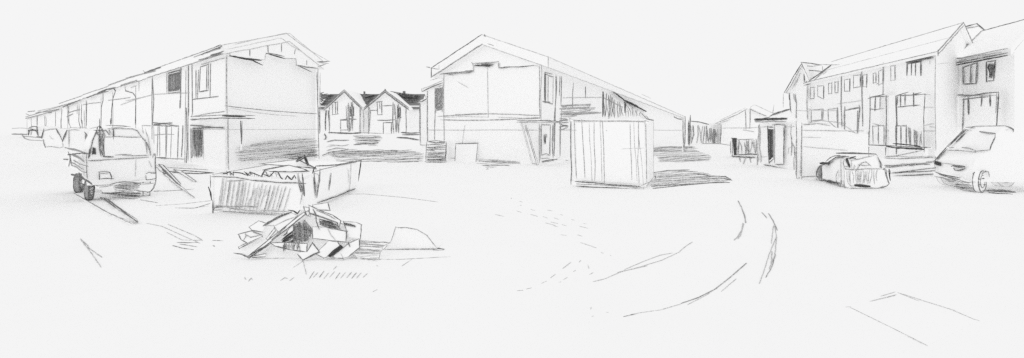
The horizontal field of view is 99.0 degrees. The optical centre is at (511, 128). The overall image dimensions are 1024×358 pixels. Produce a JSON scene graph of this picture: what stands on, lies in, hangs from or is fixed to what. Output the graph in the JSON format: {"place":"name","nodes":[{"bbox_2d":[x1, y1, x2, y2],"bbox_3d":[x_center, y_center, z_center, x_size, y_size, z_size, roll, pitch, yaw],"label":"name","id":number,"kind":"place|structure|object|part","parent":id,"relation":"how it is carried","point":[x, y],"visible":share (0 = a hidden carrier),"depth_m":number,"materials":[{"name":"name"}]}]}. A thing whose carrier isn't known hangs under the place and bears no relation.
{"place":"outdoors","nodes":[
{"label":"outdoors","id":0,"kind":"place"},
{"bbox_2d":[59,101,67,127],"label":"terraced house","id":1,"kind":"structure","parent":0,"point":[63,116],"depth_m":62.01,"materials":[{"name":"paint"}]},
{"bbox_2d":[63,95,85,127],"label":"terraced house","id":2,"kind":"structure","parent":0,"point":[76,112],"depth_m":53.11,"materials":[{"name":"paint"}]},
{"bbox_2d":[83,90,104,129],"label":"terraced house","id":3,"kind":"structure","parent":0,"point":[93,107],"depth_m":45.15,"materials":[{"name":"paint"}]},
{"bbox_2d":[108,78,136,127],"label":"terraced house","id":4,"kind":"structure","parent":0,"point":[124,114],"depth_m":34.73,"materials":[{"name":"paint"}]},
{"bbox_2d":[319,90,372,133],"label":"gabled house","id":5,"kind":"structure","parent":0,"point":[343,111],"depth_m":63.60,"materials":[{"name":"white"}]},
{"bbox_2d":[332,101,337,114],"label":"window","id":6,"kind":"structure","parent":5,"relation":"in","point":[335,105],"depth_m":63.56,"materials":[{"name":"white glass"}]},
{"bbox_2d":[341,120,347,129],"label":"window","id":7,"kind":"structure","parent":5,"relation":"in","point":[344,123],"depth_m":63.58,"materials":[{"name":"white glass"}]},
{"bbox_2d":[316,132,425,159],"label":"earth bank","id":8,"kind":"structure","parent":0,"point":[368,146],"depth_m":35.70,"materials":[{"name":"soil"}]},
{"bbox_2d":[364,89,425,133],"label":"gabled house","id":9,"kind":"structure","parent":0,"point":[389,112],"depth_m":63.60,"materials":[{"name":"white"}]},
{"bbox_2d":[376,101,382,114],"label":"window","id":10,"kind":"structure","parent":9,"relation":"in","point":[379,110],"depth_m":63.58,"materials":[{"name":"white glass"}]},
{"bbox_2d":[383,122,391,133],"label":"door","id":11,"kind":"structure","parent":9,"relation":"in","point":[387,126],"depth_m":63.58,"materials":[{"name":"paint"}]},
{"bbox_2d":[245,198,601,316],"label":"gravel","id":12,"kind":"structure","parent":0,"point":[495,214],"depth_m":5.74,"materials":[{"name":"gravel"}]},
{"bbox_2d":[0,129,1023,357],"bbox_3d":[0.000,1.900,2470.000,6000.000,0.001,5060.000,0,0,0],"label":"ground","id":13,"kind":"structure","parent":0,"point":[146,290],"depth_m":5.89,"materials":[{"name":"white"}]},
{"bbox_2d":[12,110,51,137],"bbox_3d":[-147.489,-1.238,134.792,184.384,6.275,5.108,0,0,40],"label":"terraced house","id":14,"kind":"structure","parent":13,"relation":"on","point":[36,119],"depth_m":98.97,"materials":[{"name":"paint"}]},
{"bbox_2d":[28,126,58,135],"bbox_3d":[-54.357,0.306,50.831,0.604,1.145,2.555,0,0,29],"label":"parked car","id":15,"kind":"object","parent":13,"relation":"on","point":[35,130],"visible":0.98,"depth_m":50.25,"materials":[{"name":"paint"}]},
{"bbox_2d":[37,106,61,127],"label":"terraced house","id":16,"kind":"structure","parent":13,"relation":"on","point":[53,118],"depth_m":72.24,"materials":[{"name":"paint"}]},
{"bbox_2d":[41,128,91,147],"bbox_3d":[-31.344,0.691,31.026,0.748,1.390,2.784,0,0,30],"label":"parked car","id":17,"kind":"object","parent":13,"relation":"on","point":[52,137],"visible":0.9,"depth_m":30.33,"materials":[{"name":"paint"}]},
{"bbox_2d":[62,129,90,148],"bbox_3d":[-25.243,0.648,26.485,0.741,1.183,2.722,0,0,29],"label":"parked car","id":18,"kind":"object","parent":13,"relation":"on","point":[74,138],"visible":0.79,"depth_m":25.73,"materials":[{"name":"paint"}]},
{"bbox_2d":[74,193,134,224],"bbox_3d":[-10.039,1.877,10.569,6.604,0.041,0.083,0,0,38],"label":"plank","id":19,"kind":"object","parent":13,"relation":"on","point":[122,219],"visible":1,"depth_m":9.67,"materials":[{"name":"wood"}]},
{"bbox_2d":[97,86,115,127],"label":"terraced house","id":20,"kind":"structure","parent":13,"relation":"on","point":[106,108],"depth_m":39.91,"materials":[{"name":"paint"}]},
{"bbox_2d":[63,118,156,199],"bbox_3d":[-11.469,0.826,12.547,5.096,2.178,1.507,0,0,39],"label":"truck","id":21,"kind":"object","parent":13,"relation":"on","point":[112,160],"visible":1,"depth_m":11.76,"materials":[{"name":"paint"}]},
{"bbox_2d":[100,197,137,222],"bbox_3d":[-9.278,1.870,10.284,5.036,0.056,0.095,0,0,41],"label":"plank","id":22,"kind":"object","parent":13,"relation":"on","point":[113,205],"visible":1,"depth_m":10.11,"materials":[{"name":"wood"}]},
{"bbox_2d":[125,67,160,138],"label":"terraced house","id":23,"kind":"structure","parent":13,"relation":"on","point":[143,87],"depth_m":30.54,"materials":[{"name":"paint"}]},
{"bbox_2d":[121,59,187,162],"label":"terraced house","id":24,"kind":"structure","parent":13,"relation":"on","point":[169,94],"depth_m":26.07,"materials":[{"name":"paint"}]},
{"bbox_2d":[154,124,165,157],"bbox_3d":[-22.392,0.807,27.805,3.102,2.279,0.052,0,0,40],"label":"door","id":25,"kind":"structure","parent":24,"relation":"in","point":[161,153],"depth_m":27.68,"materials":[{"name":"paint"}]},
{"bbox_2d":[166,124,178,158],"bbox_3d":[-20.144,0.799,25.934,2.694,2.158,0.051,0,0,40],"label":"door","id":26,"kind":"structure","parent":24,"relation":"in","point":[171,140],"depth_m":25.89,"materials":[{"name":"white glass"}]},
{"bbox_2d":[168,69,179,92],"bbox_3d":[-19.828,-2.698,25.669,2.651,1.391,0.054,0,0,40],"label":"window","id":27,"kind":"structure","parent":24,"relation":"in","point":[173,77],"depth_m":25.58,"materials":[{"name":"glass"}]},
{"bbox_2d":[158,164,180,184],"bbox_3d":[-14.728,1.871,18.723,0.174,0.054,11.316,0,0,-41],"label":"plank","id":28,"kind":"object","parent":13,"relation":"on","point":[163,167],"visible":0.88,"depth_m":18.95,"materials":[{"name":"wood"}]},
{"bbox_2d":[156,165,194,198],"bbox_3d":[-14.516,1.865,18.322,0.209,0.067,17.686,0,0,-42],"label":"plank","id":29,"kind":"object","parent":13,"relation":"on","point":[171,179],"visible":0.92,"depth_m":15.71,"materials":[{"name":"wood"}]},
{"bbox_2d":[173,169,196,182],"bbox_3d":[-13.266,1.871,17.734,0.200,0.054,6.666,0,0,-43],"label":"plank","id":30,"kind":"object","parent":13,"relation":"on","point":[184,174],"visible":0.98,"depth_m":17.19,"materials":[{"name":"wood"}]},
{"bbox_2d":[234,253,265,258],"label":"broken board","id":31,"kind":"object","parent":13,"relation":"on","point":[260,256],"visible":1,"depth_m":6.37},
{"bbox_2d":[182,33,329,168],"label":"terraced house","id":32,"kind":"structure","parent":13,"relation":"on","point":[252,103],"depth_m":21.79,"materials":[{"name":"paint"}]},
{"bbox_2d":[190,125,203,160],"bbox_3d":[-16.504,0.818,22.903,2.311,2.004,0.051,0,0,40],"label":"door","id":33,"kind":"structure","parent":32,"relation":"in","point":[193,152],"depth_m":22.98,"materials":[{"name":"paint"}]},
{"bbox_2d":[199,64,208,91],"bbox_3d":[-15.584,-2.529,22.136,1.527,1.359,0.052,0,0,40],"label":"window","id":34,"kind":"structure","parent":32,"relation":"in","point":[204,70],"depth_m":22.09,"materials":[{"name":"white glass"}]},
{"bbox_2d":[247,211,305,259],"bbox_3d":[-3.564,1.626,6.686,0.120,0.559,0.910,0,0,31],"label":"long plank","id":35,"kind":"object","parent":13,"relation":"on","point":[264,245],"visible":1,"depth_m":6.65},
{"bbox_2d":[208,160,361,214],"bbox_3d":[-5.758,1.507,11.681,2.380,1.286,4.769,0,0,-4],"label":"skip","id":36,"kind":"object","parent":13,"relation":"on","point":[235,192],"visible":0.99,"depth_m":9.73,"materials":[{"name":"paint"}]},
{"bbox_2d":[223,165,338,180],"bbox_3d":[-5.777,1.342,11.696,2.240,0.796,4.006,0,0,0],"label":"rubbish","id":37,"kind":"object","parent":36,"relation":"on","point":[279,175],"visible":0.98,"depth_m":10.39,"materials":[{"name":"white"}]},
{"bbox_2d":[263,165,309,171],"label":"waste board","id":38,"kind":"object","parent":37,"relation":"on","point":[287,168],"visible":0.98,"depth_m":11.00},
{"bbox_2d":[261,159,316,168],"bbox_3d":[-6.039,0.960,11.872,1.610,0.265,0.200,0,0,4],"label":"waste board","id":39,"kind":"object","parent":37,"relation":"on","point":[301,164],"visible":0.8,"depth_m":11.84,"materials":[{"name":"wood"}]},
{"bbox_2d":[296,155,308,165],"bbox_3d":[-5.611,0.856,11.719,0.364,0.306,0.082,0,0,0],"label":"bent offcut","id":40,"kind":"object","parent":37,"relation":"on","point":[304,157],"visible":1,"depth_m":11.69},
{"bbox_2d":[241,211,373,257],"bbox_3d":[-3.104,1.657,7.105,2.001,0.677,1.428,0,0,0],"label":"rubble","id":41,"kind":"object","parent":13,"relation":"on","point":[271,251],"visible":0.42,"depth_m":6.64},
{"bbox_2d":[237,230,261,243],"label":"broken board","id":42,"kind":"object","parent":41,"relation":"on","point":[247,237],"visible":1,"depth_m":6.66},
{"bbox_2d":[238,236,262,248],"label":"broken board","id":43,"kind":"object","parent":41,"relation":"on","point":[243,245],"visible":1,"depth_m":6.56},
{"bbox_2d":[249,221,264,232],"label":"broken board","id":44,"kind":"object","parent":41,"relation":"on","point":[257,226],"visible":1,"depth_m":6.83,"materials":[{"name":"wood"}]},
{"bbox_2d":[266,227,275,239],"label":"broken board","id":45,"kind":"object","parent":41,"relation":"on","point":[272,232],"visible":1,"depth_m":6.71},
{"bbox_2d":[263,210,299,231],"bbox_3d":[-3.661,1.481,6.984,0.358,0.306,0.443,0,0,22],"label":"broken board","id":46,"kind":"object","parent":41,"relation":"on","point":[279,223],"visible":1,"depth_m":6.95,"materials":[{"name":"wood"}]},
{"bbox_2d":[271,242,307,251],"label":"broken board","id":47,"kind":"object","parent":41,"relation":"on","point":[297,247],"visible":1,"depth_m":6.48,"materials":[{"name":"wood"}]},
{"bbox_2d":[281,220,311,242],"bbox_3d":[-3.273,1.595,6.759,0.445,0.289,0.428,0,0,0],"label":"broken board","id":48,"kind":"object","parent":41,"relation":"on","point":[299,232],"visible":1,"depth_m":6.70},
{"bbox_2d":[312,202,330,210],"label":"broken board","id":49,"kind":"object","parent":41,"relation":"on","point":[323,206],"visible":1,"depth_m":7.21,"materials":[{"name":"wood"}]},
{"bbox_2d":[309,226,347,242],"bbox_3d":[-2.806,1.627,6.701,0.678,0.199,0.216,0,0,7],"label":"broken board","id":50,"kind":"object","parent":41,"relation":"on","point":[329,234],"visible":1,"depth_m":6.69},
{"bbox_2d":[319,219,339,229],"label":"broken board","id":51,"kind":"object","parent":50,"relation":"on","point":[328,224],"visible":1,"depth_m":6.84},
{"bbox_2d":[309,205,340,227],"bbox_3d":[-3.040,1.409,6.950,0.811,0.303,0.291,0,0,31],"label":"broken board","id":52,"kind":"object","parent":51,"relation":"on","point":[315,212],"visible":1,"depth_m":6.99,"materials":[{"name":"wood"}]},
{"bbox_2d":[303,206,310,216],"bbox_3d":[-3.305,1.350,7.102,0.126,0.151,0.291,0,0,-33],"label":"rolled scrap","id":53,"kind":"object","parent":52,"relation":"on","point":[307,212],"visible":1,"depth_m":7.08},
{"bbox_2d":[341,221,361,239],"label":"broken board","id":54,"kind":"object","parent":41,"relation":"on","point":[354,229],"visible":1,"depth_m":6.80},
{"bbox_2d":[297,242,319,260],"bbox_3d":[-2.969,1.800,6.376,0.247,0.207,0.240,0,0,41],"label":"broken board","id":55,"kind":"object","parent":13,"relation":"on","point":[312,250],"visible":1,"depth_m":6.36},
{"bbox_2d":[316,241,339,258],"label":"broken board","id":56,"kind":"object","parent":13,"relation":"on","point":[327,248],"visible":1,"depth_m":6.45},
{"bbox_2d":[327,245,343,256],"bbox_3d":[-2.575,1.792,6.383,0.087,0.141,0.220,0,0,34],"label":"black stick","id":57,"kind":"object","parent":13,"relation":"on","point":[335,250],"visible":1,"depth_m":6.38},
{"bbox_2d":[332,238,359,259],"bbox_3d":[-2.408,1.779,6.436,0.218,0.230,0.418,0,0,40],"label":"broken board","id":58,"kind":"object","parent":13,"relation":"on","point":[348,250],"visible":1,"depth_m":6.42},
{"bbox_2d":[353,251,380,259],"bbox_3d":[-2.152,1.857,6.383,0.483,0.110,0.137,0,0,0],"label":"stacked plank","id":59,"kind":"object","parent":13,"relation":"on","point":[373,255],"visible":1,"depth_m":6.38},
{"bbox_2d":[357,246,382,251],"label":"stacked plank","id":60,"kind":"object","parent":59,"relation":"on","point":[371,248],"visible":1,"depth_m":6.48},
{"bbox_2d":[346,239,389,246],"bbox_3d":[-2.154,1.721,6.570,0.666,0.092,0.073,0,0,6],"label":"stacked plank","id":61,"kind":"object","parent":60,"relation":"on","point":[371,243],"visible":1,"depth_m":6.56,"materials":[{"name":"wood"}]},
{"bbox_2d":[383,225,441,250],"bbox_3d":[-1.576,1.767,6.986,1.032,0.462,0.407,0,0,0],"label":"half round block","id":62,"kind":"object","parent":13,"relation":"on","point":[407,237],"depth_m":6.85,"materials":[{"name":"paint"}]},
{"bbox_2d":[425,140,450,161],"bbox_3d":[-4.222,1.297,25.392,1.938,1.239,0.370,0,0,-36],"label":"brick stack","id":63,"kind":"object","parent":13,"relation":"on","point":[437,150],"visible":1,"depth_m":25.16,"materials":[{"name":"brick"}]},
{"bbox_2d":[455,143,477,161],"bbox_3d":[-2.671,1.447,25.226,1.661,1.301,0.317,0,0,29],"label":"plywood board","id":64,"kind":"object","parent":13,"relation":"on","point":[467,152],"visible":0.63,"depth_m":25.23,"materials":[{"name":"wood"}]},
{"bbox_2d":[417,34,568,164],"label":"terraced house","id":65,"kind":"structure","parent":13,"relation":"on","point":[488,95],"depth_m":24.61,"materials":[{"name":"paint"}]},
{"bbox_2d":[435,86,442,112],"bbox_3d":[-4.585,-1.825,27.479,0.762,1.700,0.053,0,0,39],"label":"window","id":66,"kind":"structure","parent":65,"relation":"in","point":[438,90],"depth_m":27.45,"materials":[{"name":"glass"}]},
{"bbox_2d":[541,124,550,154],"bbox_3d":[1.833,0.657,23.793,0.050,1.764,1.459,0,0,25],"label":"door","id":67,"kind":"structure","parent":65,"relation":"in","point":[545,129],"depth_m":23.75,"materials":[{"name":"paint"}]},
{"bbox_2d":[545,75,552,103],"bbox_3d":[2.078,-2.182,24.330,0.049,1.596,1.286,0,0,25],"label":"window","id":68,"kind":"structure","parent":65,"relation":"in","point":[549,80],"depth_m":24.33,"materials":[{"name":"white glass"}]},
{"bbox_2d":[521,123,532,162],"bbox_3d":[0.777,0.754,22.964,0.099,2.090,1.461,0,0,-24],"label":"leaning plank","id":69,"kind":"object","parent":13,"relation":"on","point":[526,143],"visible":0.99,"depth_m":22.94,"materials":[{"name":"wood"}]},
{"bbox_2d":[525,125,537,164],"bbox_3d":[1.024,0.852,22.812,0.096,2.074,1.501,0,0,-24],"label":"leaning plank","id":70,"kind":"object","parent":13,"relation":"on","point":[531,145],"visible":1,"depth_m":22.78,"materials":[{"name":"wood"}]},
{"bbox_2d":[559,66,609,158],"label":"terraced house","id":71,"kind":"structure","parent":13,"relation":"on","point":[581,95],"depth_m":28.81,"materials":[{"name":"paint"}]},
{"bbox_2d":[569,118,653,188],"bbox_3d":[3.572,0.850,15.261,2.585,2.382,3.152,0,0,19],"label":"storage container","id":72,"kind":"object","parent":13,"relation":"on","point":[611,153],"visible":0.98,"depth_m":13.99,"materials":[{"name":"metal"}]},
{"bbox_2d":[576,121,605,184],"bbox_3d":[2.548,0.777,14.094,0.936,2.146,0.038,0,0,12],"label":"door","id":73,"kind":"structure","parent":72,"relation":"in","point":[591,137],"depth_m":14.08,"materials":[{"name":"paint"}]},
{"bbox_2d":[607,119,643,183],"bbox_3d":[3.600,0.762,13.866,1.141,2.099,0.038,0,0,12],"label":"door","id":74,"kind":"structure","parent":72,"relation":"in","point":[625,141],"depth_m":13.85,"materials":[{"name":"paint"}]},
{"bbox_2d":[648,102,679,139],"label":"terraced house","id":75,"kind":"structure","parent":13,"relation":"on","point":[660,116],"depth_m":77.35,"materials":[{"name":"paint"}]},
{"bbox_2d":[672,112,684,136],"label":"terraced house","id":76,"kind":"structure","parent":13,"relation":"on","point":[676,122],"depth_m":112.66,"materials":[{"name":"paint"}]},
{"bbox_2d":[682,117,685,151],"bbox_3d":[13.847,0.463,35.261,0.281,2.873,0.178,0,0,0],"label":"tall post","id":77,"kind":"object","parent":13,"relation":"on","point":[683,133],"visible":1,"depth_m":35.20,"materials":[{"name":"wood"}]},
{"bbox_2d":[593,201,777,316],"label":"tyre track","id":78,"kind":"structure","parent":13,"relation":"on","point":[774,226],"depth_m":6.14,"materials":[{"name":"grey"}]},
{"bbox_2d":[687,115,690,145],"bbox_3d":[14.672,0.175,36.260,0.270,2.557,0.179,0,0,0],"label":"tall post","id":79,"kind":"object","parent":13,"relation":"on","point":[689,131],"visible":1,"depth_m":36.18,"materials":[{"name":"wood"}]},
{"bbox_2d":[691,121,715,143],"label":"board fence","id":80,"kind":"object","parent":13,"relation":"on","point":[702,132],"visible":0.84,"depth_m":53.91,"materials":[{"name":"wood"}]},
{"bbox_2d":[686,101,783,142],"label":"bungalow","id":81,"kind":"object","parent":13,"relation":"on","point":[737,122],"visible":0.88,"depth_m":55.00,"materials":[{"name":"paint"}]},
{"bbox_2d":[730,138,758,156],"bbox_3d":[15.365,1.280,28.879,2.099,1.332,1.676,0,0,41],"label":"sign board","id":82,"kind":"object","parent":13,"relation":"on","point":[743,147],"visible":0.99,"depth_m":28.22,"materials":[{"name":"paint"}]},
{"bbox_2d":[754,109,803,169],"bbox_3d":[13.425,0.643,22.713,2.329,3.278,5.718,0,0,0],"label":"site hut","id":83,"kind":"object","parent":13,"relation":"on","point":[777,136],"visible":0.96,"depth_m":21.22,"materials":[{"name":"paint"}]},
{"bbox_2d":[767,126,773,162],"bbox_3d":[12.836,0.825,21.662,0.052,1.889,0.513,0,0,-5],"label":"doorway","id":84,"kind":"structure","parent":83,"relation":"in","point":[770,130],"depth_m":21.67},
{"bbox_2d":[774,124,784,164],"bbox_3d":[12.836,0.779,21.020,0.065,1.961,0.917,0,0,-5],"label":"door","id":85,"kind":"structure","parent":83,"relation":"in","point":[779,130],"depth_m":20.96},
{"bbox_2d":[783,51,865,128],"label":"terraced house","id":86,"kind":"structure","parent":13,"relation":"on","point":[815,94],"depth_m":30.45,"materials":[{"name":"white"}]},
{"bbox_2d":[810,87,813,98],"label":"window","id":87,"kind":"structure","parent":86,"relation":"in","point":[811,89],"depth_m":30.72,"materials":[{"name":"white glass"}]},
{"bbox_2d":[811,109,822,120],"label":"window","id":88,"kind":"structure","parent":86,"relation":"in","point":[817,115],"depth_m":30.10,"materials":[{"name":"white glass"}]},
{"bbox_2d":[817,85,823,98],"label":"window","id":89,"kind":"structure","parent":86,"relation":"in","point":[820,89],"depth_m":29.56,"materials":[{"name":"white glass"}]},
{"bbox_2d":[828,83,831,93],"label":"window","id":90,"kind":"structure","parent":86,"relation":"in","point":[829,84],"depth_m":28.30,"materials":[{"name":"white glass"}]},
{"bbox_2d":[828,108,837,127],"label":"window","id":91,"kind":"structure","parent":86,"relation":"in","point":[832,115],"depth_m":27.85,"materials":[{"name":"white glass"}]},
{"bbox_2d":[834,81,838,92],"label":"window","id":92,"kind":"structure","parent":86,"relation":"in","point":[836,83],"depth_m":27.51,"materials":[{"name":"white glass"}]},
{"bbox_2d":[795,123,867,180],"bbox_3d":[11.531,0.865,15.845,2.140,2.165,0.192,0,0,38],"label":"hoarding","id":93,"kind":"object","parent":13,"relation":"on","point":[816,145],"visible":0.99,"depth_m":16.05,"materials":[{"name":"paint"}]},
{"bbox_2d":[816,152,890,188],"bbox_3d":[11.435,1.434,14.830,1.444,1.337,2.935,0,0,16],"label":"hatchback","id":94,"kind":"object","parent":13,"relation":"on","point":[845,171],"visible":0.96,"depth_m":13.80,"materials":[{"name":"paint"}]},
{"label":"rear window","id":95,"kind":"part","parent":94,"relation":"part of","materials":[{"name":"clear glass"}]},
{"bbox_2d":[839,45,886,132],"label":"terraced house","id":96,"kind":"structure","parent":13,"relation":"on","point":[851,92],"depth_m":25.95,"materials":[{"name":"white"}]},
{"bbox_2d":[844,79,849,91],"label":"window","id":97,"kind":"structure","parent":96,"relation":"in","point":[846,82],"depth_m":26.26,"materials":[{"name":"white glass"}]},
{"bbox_2d":[844,107,858,132],"bbox_3d":[20.051,-0.467,25.798,0.055,1.552,1.762,0,0,12],"label":"door","id":98,"kind":"structure","parent":96,"relation":"in","point":[850,116],"depth_m":25.83,"materials":[{"name":"paint"}]},
{"bbox_2d":[853,75,860,87],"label":"window","id":99,"kind":"structure","parent":96,"relation":"in","point":[856,78],"depth_m":25.31,"materials":[{"name":"white glass"}]},
{"bbox_2d":[838,37,929,156],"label":"terraced house","id":100,"kind":"structure","parent":13,"relation":"on","point":[875,96],"depth_m":23.37,"materials":[{"name":"white"}]},
{"bbox_2d":[862,74,866,87],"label":"window","id":101,"kind":"structure","parent":100,"relation":"in","point":[864,77],"depth_m":24.47,"materials":[{"name":"white glass"}]},
{"bbox_2d":[873,73,875,82],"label":"window","id":102,"kind":"structure","parent":100,"relation":"in","point":[874,74],"depth_m":23.61,"materials":[{"name":"white glass"}]},
{"bbox_2d":[872,125,884,143],"bbox_3d":[19.095,0.335,22.782,0.047,1.018,1.060,0,0,12],"label":"window","id":103,"kind":"structure","parent":100,"relation":"in","point":[878,137],"depth_m":22.68,"materials":[{"name":"white glass"}]},
{"bbox_2d":[878,70,882,85],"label":"window","id":104,"kind":"structure","parent":100,"relation":"in","point":[880,75],"depth_m":23.09,"materials":[{"name":"white glass"}]},
{"bbox_2d":[868,143,931,156],"bbox_3d":[18.265,1.294,21.503,0.164,1.211,6.676,0,0,12],"label":"guard rail","id":105,"kind":"object","parent":13,"relation":"on","point":[910,147],"visible":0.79,"depth_m":19.94,"materials":[{"name":"metal"}]},
{"bbox_2d":[885,22,972,156],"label":"terraced house","id":106,"kind":"structure","parent":13,"relation":"on","point":[919,66],"depth_m":20.59,"materials":[{"name":"white"}]},
{"bbox_2d":[890,66,894,79],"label":"window","id":107,"kind":"structure","parent":106,"relation":"in","point":[892,68],"depth_m":22.12,"materials":[{"name":"white glass"}]},
{"bbox_2d":[895,125,906,145],"bbox_3d":[18.712,0.363,21.019,0.048,1.042,0.824,0,0,12],"label":"window","id":108,"kind":"structure","parent":106,"relation":"in","point":[901,130],"depth_m":20.99,"materials":[{"name":"white glass"}]},
{"bbox_2d":[907,62,920,75],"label":"window","id":109,"kind":"structure","parent":106,"relation":"in","point":[914,69],"depth_m":20.54,"materials":[{"name":"white glass"}]},
{"bbox_2d":[933,125,1023,192],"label":"van","id":110,"kind":"object","parent":13,"relation":"on","point":[979,157],"visible":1,"depth_m":12.97,"materials":[{"name":"paint"}]},
{"bbox_2d":[957,19,1023,133],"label":"detached house","id":111,"kind":"structure","parent":13,"relation":"on","point":[990,62],"depth_m":19.98,"materials":[{"name":"white"}]},
{"bbox_2d":[962,63,977,84],"bbox_3d":[22.181,-2.613,21.167,0.051,1.037,0.940,0,0,14],"label":"window","id":112,"kind":"structure","parent":111,"relation":"in","point":[967,77],"depth_m":21.20,"materials":[{"name":"white glass"}]},
{"bbox_2d":[985,60,995,81],"bbox_3d":[21.887,-2.612,19.975,0.051,0.965,0.571,0,0,14],"label":"window","id":113,"kind":"structure","parent":111,"relation":"in","point":[992,63],"depth_m":20.00,"materials":[{"name":"white glass"}]},
{"bbox_2d":[0,0,1023,128],"label":"sky","id":114,"kind":"structure","parent":0,"point":[695,58],"materials":[{"name":"white"}]},
{"bbox_2d":[12,133,1015,274],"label":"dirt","id":115,"kind":"structure","parent":0,"point":[696,178],"depth_m":16.71,"materials":[{"name":"soil"}]},
{"bbox_2d":[602,84,651,118],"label":"terraced house","id":116,"kind":"structure","parent":0,"point":[619,103],"depth_m":43.85,"materials":[{"name":"paint"}]},
{"bbox_2d":[733,156,753,163],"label":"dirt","id":117,"kind":"structure","parent":0,"point":[744,159],"depth_m":26.83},
{"bbox_2d":[880,156,936,175],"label":"wall","id":118,"kind":"structure","parent":0,"point":[910,166],"depth_m":17.49,"materials":[{"name":"paint"}]},
{"bbox_2d":[846,292,978,344],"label":"pavement","id":119,"kind":"structure","parent":0,"point":[925,323],"depth_m":4.41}
]}

